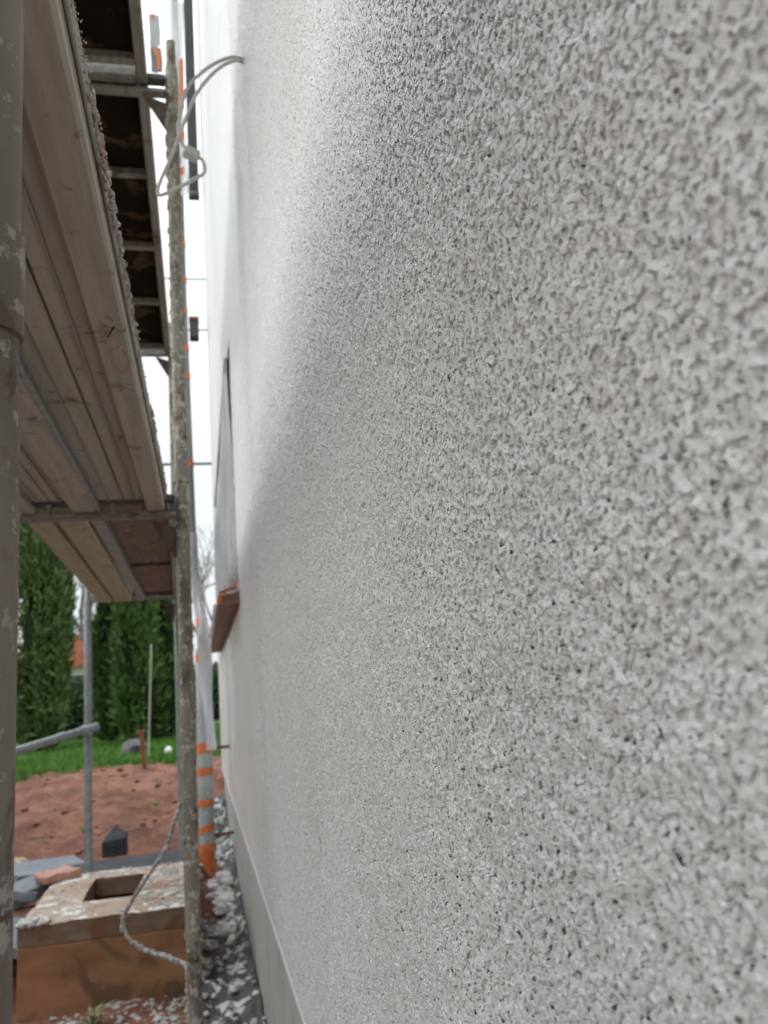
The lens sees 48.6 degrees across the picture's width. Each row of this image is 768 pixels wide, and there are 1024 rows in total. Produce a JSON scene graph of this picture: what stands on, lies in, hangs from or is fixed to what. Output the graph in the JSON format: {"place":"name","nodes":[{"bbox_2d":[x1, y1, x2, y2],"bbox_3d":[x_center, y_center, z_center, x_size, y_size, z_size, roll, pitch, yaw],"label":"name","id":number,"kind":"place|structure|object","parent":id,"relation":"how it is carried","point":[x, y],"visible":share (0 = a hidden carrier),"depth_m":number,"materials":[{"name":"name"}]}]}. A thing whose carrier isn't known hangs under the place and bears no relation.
{"place":"outdoors","nodes":[
{"label":"outdoors","id":0,"kind":"place"},
{"bbox_2d":[14,875,46,909],"bbox_3d":[-2.092,2.208,4.940,0.177,0.087,0.207,1,5,41],"label":"insulation block","id":1,"kind":"object","parent":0,"point":[29,884],"depth_m":4.93,"materials":[{"name":"grey plastic"}]},
{"bbox_2d":[17,0,217,696],"label":"sky","id":2,"kind":"structure","parent":0,"point":[157,384],"materials":[{"name":"white"}]},
{"bbox_2d":[15,720,220,782],"bbox_3d":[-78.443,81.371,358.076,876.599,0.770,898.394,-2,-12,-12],"label":"lawn","id":3,"kind":"structure","parent":0,"point":[122,743],"depth_m":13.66,"materials":[{"name":"green plant"}]},
{"bbox_2d":[16,514,82,751],"bbox_3d":[-5.911,0.912,14.842,1.383,6.567,1.253,-2,-12,-12],"label":"cypress tree","id":4,"kind":"object","parent":3,"relation":"on","point":[46,586],"visible":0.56,"depth_m":14.32,"materials":[{"name":"green plant"}]},
{"bbox_2d":[22,542,93,647],"bbox_3d":[-12.089,4.035,34.419,6.108,9.502,7.325,3,-14,-31],"label":"bare tree","id":5,"kind":"object","parent":3,"relation":"on","point":[80,611],"visible":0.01,"depth_m":34.48,"materials":[{"name":"grey plant"}]},
{"bbox_2d":[69,634,83,685],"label":"house","id":6,"kind":"structure","parent":3,"relation":"on","point":[78,665],"depth_m":42.80,"materials":[{"name":"orange tile"}]},
{"bbox_2d":[69,675,83,685],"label":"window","id":7,"kind":"structure","parent":6,"relation":"in","point":[79,676],"depth_m":42.93,"materials":[{"name":"glass"}]},
{"bbox_2d":[62,676,98,740],"bbox_3d":[-6.748,4.341,18.512,1.471,1.564,1.509,-2,-12,-12],"label":"round shrub","id":8,"kind":"object","parent":3,"relation":"on","point":[75,718],"visible":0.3,"depth_m":18.13,"materials":[{"name":"green plant"}]},
{"bbox_2d":[71,585,96,640],"bbox_3d":[-9.725,4.943,29.133,4.432,5.235,3.066,-9,-13,22],"label":"bare tree","id":9,"kind":"object","parent":3,"relation":"on","point":[81,619],"visible":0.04,"depth_m":29.57,"materials":[{"name":"grey plant"}]},
{"bbox_2d":[82,597,121,741],"bbox_3d":[-5.280,2.211,16.414,1.032,4.543,0.971,-2,-12,-12],"label":"cypress tree","id":10,"kind":"object","parent":3,"relation":"on","point":[101,665],"visible":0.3,"depth_m":15.96,"materials":[{"name":"green plant"}]},
{"bbox_2d":[121,739,147,754],"bbox_3d":[-3.708,3.538,12.648,0.408,0.316,0.352,-2,-12,-12],"label":"boulder","id":11,"kind":"object","parent":3,"relation":"on","point":[131,745],"visible":0.47,"depth_m":12.54,"materials":[{"name":"grey stone"}]},
{"bbox_2d":[104,592,169,738],"bbox_3d":[-4.440,1.942,15.281,1.111,4.506,1.168,-2,-12,-12],"label":"cypress tree","id":12,"kind":"object","parent":3,"relation":"on","point":[135,626],"visible":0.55,"depth_m":14.85,"materials":[{"name":"green plant"}]},
{"bbox_2d":[148,644,151,757],"bbox_3d":[-3.224,2.630,11.702,0.091,1.612,0.026,-2,-12,-12],"label":"wooden stake","id":13,"kind":"object","parent":3,"relation":"on","point":[149,700],"visible":0.88,"depth_m":11.70,"materials":[{"name":"brown wood"}]},
{"bbox_2d":[165,746,171,753],"bbox_3d":[-3.088,3.427,12.176,0.097,0.148,0.102,-7,-12,14],"label":"stone","id":14,"kind":"object","parent":3,"relation":"on","point":[168,749],"visible":0.58,"depth_m":12.15,"materials":[{"name":"white stone"}]},
{"bbox_2d":[147,594,195,738],"bbox_3d":[-4.084,1.952,15.781,1.204,4.625,1.013,-2,-12,-12],"label":"cypress tree","id":15,"kind":"object","parent":3,"relation":"on","point":[163,722],"visible":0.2,"depth_m":15.36,"materials":[{"name":"green plant"}]},
{"bbox_2d":[192,521,215,640],"bbox_3d":[-8.980,4.595,36.810,7.330,8.924,5.658,-2,-12,-12],"label":"bare tree","id":16,"kind":"object","parent":3,"relation":"on","point":[212,618],"visible":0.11,"depth_m":37.44,"materials":[{"name":"grey plant"}]},
{"bbox_2d":[194,661,219,719],"bbox_3d":[-5.854,6.115,28.786,3.483,2.347,2.382,-2,-12,-12],"label":"round shrub","id":17,"kind":"object","parent":3,"relation":"on","point":[215,697],"visible":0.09,"depth_m":28.24,"materials":[{"name":"green plant"}]},
{"bbox_2d":[12,756,234,1023],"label":"soil ground","id":18,"kind":"structure","parent":0,"point":[122,810],"depth_m":7.46,"materials":[{"name":"brown soil"}]},
{"bbox_2d":[0,0,24,1023],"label":"steel prop","id":19,"kind":"object","parent":18,"relation":"on","point":[12,270],"visible":1,"depth_m":0.59,"materials":[{"name":"grey metal"}]},
{"bbox_2d":[13,917,20,959],"bbox_3d":[-1.870,2.151,4.298,0.167,0.056,0.423,11,-10,-5],"label":"insulation block","id":20,"kind":"object","parent":18,"relation":"on","point":[15,922],"depth_m":4.24,"materials":[{"name":"grey plastic"}]},
{"bbox_2d":[14,857,28,862],"bbox_3d":[-2.609,2.521,6.098,0.124,0.092,0.109,-2,-12,-12],"label":"stone","id":21,"kind":"object","parent":18,"relation":"on","point":[21,859],"visible":0.39,"depth_m":6.08,"materials":[{"name":"beige stone"}]},
{"bbox_2d":[14,891,37,902],"bbox_3d":[-1.982,2.104,4.652,0.134,0.054,0.145,19,-30,-28],"label":"insulation block","id":22,"kind":"object","parent":18,"relation":"on","point":[23,896],"depth_m":4.60,"materials":[{"name":"grey plastic"}]},
{"bbox_2d":[14,855,83,881],"bbox_3d":[-2.238,2.370,5.636,0.505,0.057,0.405,9,-14,-39],"label":"insulation sheet","id":23,"kind":"object","parent":18,"relation":"on","point":[24,870],"visible":0.41,"depth_m":5.63,"materials":[{"name":"grey plastic"}]},
{"bbox_2d":[77,1000,115,1023],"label":"weed","id":24,"kind":"object","parent":18,"relation":"on","point":[95,1018],"visible":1,"depth_m":3.70,"materials":[{"name":"green plant"}]},
{"bbox_2d":[19,765,177,858],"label":"soil clods","id":25,"kind":"object","parent":18,"relation":"on","point":[79,851],"visible":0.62,"depth_m":8.01,"materials":[{"name":"brown soil"}]},
{"bbox_2d":[14,862,185,1021],"bbox_3d":[-1.422,2.270,4.549,0.816,0.522,1.232,-2,-12,-12],"label":"concrete chamber","id":26,"kind":"object","parent":18,"relation":"on","point":[77,951],"visible":0.79,"depth_m":4.01,"materials":[{"name":"concrete"}]},
{"bbox_2d":[34,865,78,885],"bbox_3d":[-1.909,2.127,4.978,0.216,0.061,0.187,-1,-8,-45],"label":"brick fragment","id":27,"kind":"object","parent":26,"relation":"on","point":[60,873],"visible":1,"depth_m":4.93,"materials":[{"name":"brick"}]},
{"bbox_2d":[19,79,203,1023],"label":"scaffold portal","id":28,"kind":"object","parent":18,"relation":"on","point":[176,539],"visible":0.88,"depth_m":2.92,"materials":[{"name":"metal"}]},
{"bbox_2d":[19,462,47,513],"bbox_3d":[-0.876,-0.402,1.263,0.150,0.074,3.501,-2,-12,-12],"label":"scaffold board","id":29,"kind":"object","parent":28,"relation":"on","point":[30,491],"visible":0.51,"depth_m":2.75,"materials":[{"name":"wood"}]},
{"bbox_2d":[18,254,122,512],"bbox_3d":[-0.683,-0.407,1.306,0.257,0.074,3.500,-2,-12,-12],"label":"scaffold board","id":30,"kind":"object","parent":28,"relation":"on","point":[63,457],"visible":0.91,"depth_m":2.09,"materials":[{"name":"wood"}]},
{"bbox_2d":[21,0,167,510],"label":"scaffold board","id":31,"kind":"object","parent":28,"relation":"on","point":[72,235],"visible":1,"depth_m":1.29,"materials":[{"name":"wood"}]},
{"bbox_2d":[86,494,176,599],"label":"hatch deck","id":32,"kind":"structure","parent":28,"relation":"on","point":[142,556],"depth_m":3.97,"materials":[{"name":"brown wood"}]},
{"bbox_2d":[89,39,189,483],"bbox_3d":[-1.083,-0.996,3.194,0.639,1.840,0.057,-2,-12,-12],"label":"scaffold portal","id":33,"kind":"object","parent":28,"relation":"on","point":[160,110],"visible":0.49,"depth_m":3.26,"materials":[{"name":"metal"}]},
{"bbox_2d":[74,0,146,83],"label":"deck","id":34,"kind":"structure","parent":33,"relation":"on","point":[112,34],"depth_m":3.17,"materials":[{"name":"metal"}]},
{"bbox_2d":[91,81,170,354],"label":"deck","id":35,"kind":"structure","parent":33,"relation":"on","point":[126,126],"depth_m":4.23,"materials":[{"name":"metal"}]},
{"bbox_2d":[120,779,186,995],"bbox_3d":[-0.752,1.303,3.098,0.227,0.683,0.575,5,-15,-37],"label":"rope","id":36,"kind":"object","parent":28,"relation":"hanging from","point":[133,942],"visible":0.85,"depth_m":3.21,"materials":[{"name":"fabric"}]},
{"bbox_2d":[69,849,178,873],"bbox_3d":[-1.657,2.285,5.466,0.744,0.055,0.424,-2,-10,-17],"label":"insulation sheet","id":37,"kind":"object","parent":18,"relation":"on","point":[171,856],"visible":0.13,"depth_m":5.49,"materials":[{"name":"grey plastic"}]},
{"bbox_2d":[102,826,127,857],"bbox_3d":[-1.842,2.250,5.822,0.158,0.190,0.156,-2,-12,-12],"label":"foam cap","id":38,"kind":"object","parent":37,"relation":"on","point":[115,842],"visible":1,"depth_m":5.76,"materials":[{"name":"black plastic"}]},
{"bbox_2d":[84,587,182,873],"bbox_3d":[-1.592,1.356,5.427,0.715,1.830,0.140,-2,-12,-12],"label":"scaffold portal","id":39,"kind":"object","parent":37,"relation":"on","point":[171,609],"visible":0.6,"depth_m":5.40,"materials":[{"name":"grey metal"}]},
{"bbox_2d":[16,723,99,755],"bbox_3d":[-2.137,1.330,4.570,0.130,0.280,1.668,-9,-13,22],"label":"guard tube","id":40,"kind":"object","parent":39,"relation":"attached to","point":[85,730],"visible":0.93,"depth_m":4.99,"materials":[{"name":"grey metal"}]},
{"bbox_2d":[20,506,132,601],"bbox_3d":[-1.462,0.264,4.270,0.220,0.068,2.673,-2,-12,-13],"label":"scaffold board","id":41,"kind":"object","parent":39,"relation":"on","point":[80,550],"visible":0.7,"depth_m":3.81,"materials":[{"name":"brown wood"}]},
{"bbox_2d":[142,322,175,493],"bbox_3d":[-1.727,-0.436,5.800,0.622,1.840,0.057,-2,-12,-12],"label":"scaffold portal","id":42,"kind":"object","parent":39,"relation":"on","point":[166,365],"visible":0.14,"depth_m":5.91,"materials":[{"name":"metal"}]},
{"bbox_2d":[137,729,146,768],"bbox_3d":[-2.886,2.859,10.152,0.116,0.511,0.087,-2,-12,-12],"label":"rusty post","id":43,"kind":"object","parent":18,"relation":"on","point":[142,749],"visible":0.93,"depth_m":10.14,"materials":[{"name":"metal"}]},
{"bbox_2d":[49,830,257,1023],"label":"plaster rubble","id":44,"kind":"object","parent":18,"relation":"on","point":[222,894],"visible":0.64,"depth_m":5.03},
{"bbox_2d":[197,793,265,1023],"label":"gravel","id":45,"kind":"structure","parent":18,"relation":"on","point":[245,998],"depth_m":4.24,"materials":[{"name":"grey gravel"}]},
{"bbox_2d":[196,0,767,1023],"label":"house wall","id":46,"kind":"structure","parent":18,"relation":"on","point":[486,296],"depth_m":0.58,"materials":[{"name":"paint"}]},
{"bbox_2d":[168,0,188,195],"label":"film strip","id":47,"kind":"object","parent":46,"relation":"hanging from","point":[175,9],"visible":0.54,"depth_m":7.37,"materials":[{"name":"white plastic"}]},
{"bbox_2d":[183,0,199,200],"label":"shutter rail","id":48,"kind":"object","parent":46,"relation":"attached to","point":[194,193],"visible":0.87,"depth_m":10.79,"materials":[{"name":"grey plastic"}]},
{"bbox_2d":[189,316,198,341],"bbox_3d":[-2.275,-2.188,10.179,0.120,0.260,0.176,-2,-12,-12],"label":"junction box","id":49,"kind":"object","parent":46,"relation":"attached to","point":[194,328],"visible":1,"depth_m":10.11,"materials":[{"name":"grey plastic"}]},
{"bbox_2d":[156,55,242,196],"bbox_3d":[-0.589,-1.270,2.767,0.306,0.571,0.050,0,-12,-19],"label":"lamp cable","id":50,"kind":"object","parent":46,"relation":"attached to","point":[191,154],"visible":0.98,"depth_m":2.74,"materials":[{"name":"plastic"}]},
{"bbox_2d":[175,0,233,878],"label":"downpipe","id":51,"kind":"object","parent":46,"relation":"attached to","point":[206,741],"visible":0.77,"depth_m":6.36,"materials":[{"name":"metal"}]},
{"bbox_2d":[214,361,238,606],"bbox_3d":[-1.244,0.226,6.316,0.116,1.395,4.205,-2,-12,-12],"label":"masking film","id":52,"kind":"object","parent":46,"relation":"attached to","point":[226,580],"visible":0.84,"depth_m":4.88,"materials":[{"name":"grey plastic"}]},
{"bbox_2d":[233,477,237,579],"bbox_3d":[-1.049,0.167,6.439,0.070,1.360,4.096,-2,-12,-12],"label":"window","id":53,"kind":"structure","parent":46,"relation":"in","point":[233,477],"depth_m":7.84,"materials":[{"name":"grey glass"}]},
{"bbox_2d":[148,14,162,72],"bbox_3d":[-1.926,-3.956,7.171,0.111,0.560,0.030,-2,-12,-12],"label":"plastic flap","id":54,"kind":"object","parent":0,"point":[155,49],"visible":1,"depth_m":7.17,"materials":[{"name":"white plastic"}]},
{"bbox_2d":[165,278,204,279],"bbox_3d":[-4.404,-5.521,19.139,60.000,0.636,0.033,-2,-12,-12],"label":"overhead wire","id":55,"kind":"object","parent":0,"point":[190,279],"visible":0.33,"depth_m":19.08,"materials":[{"name":"grey plastic"}]},
{"bbox_2d":[162,462,211,465],"bbox_3d":[-4.089,-1.323,18.265,60.001,0.660,0.055,-2,-12,-12],"label":"overhead wire","id":56,"kind":"object","parent":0,"point":[196,463],"visible":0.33,"depth_m":18.21,"materials":[{"name":"grey plastic"}]}
]}

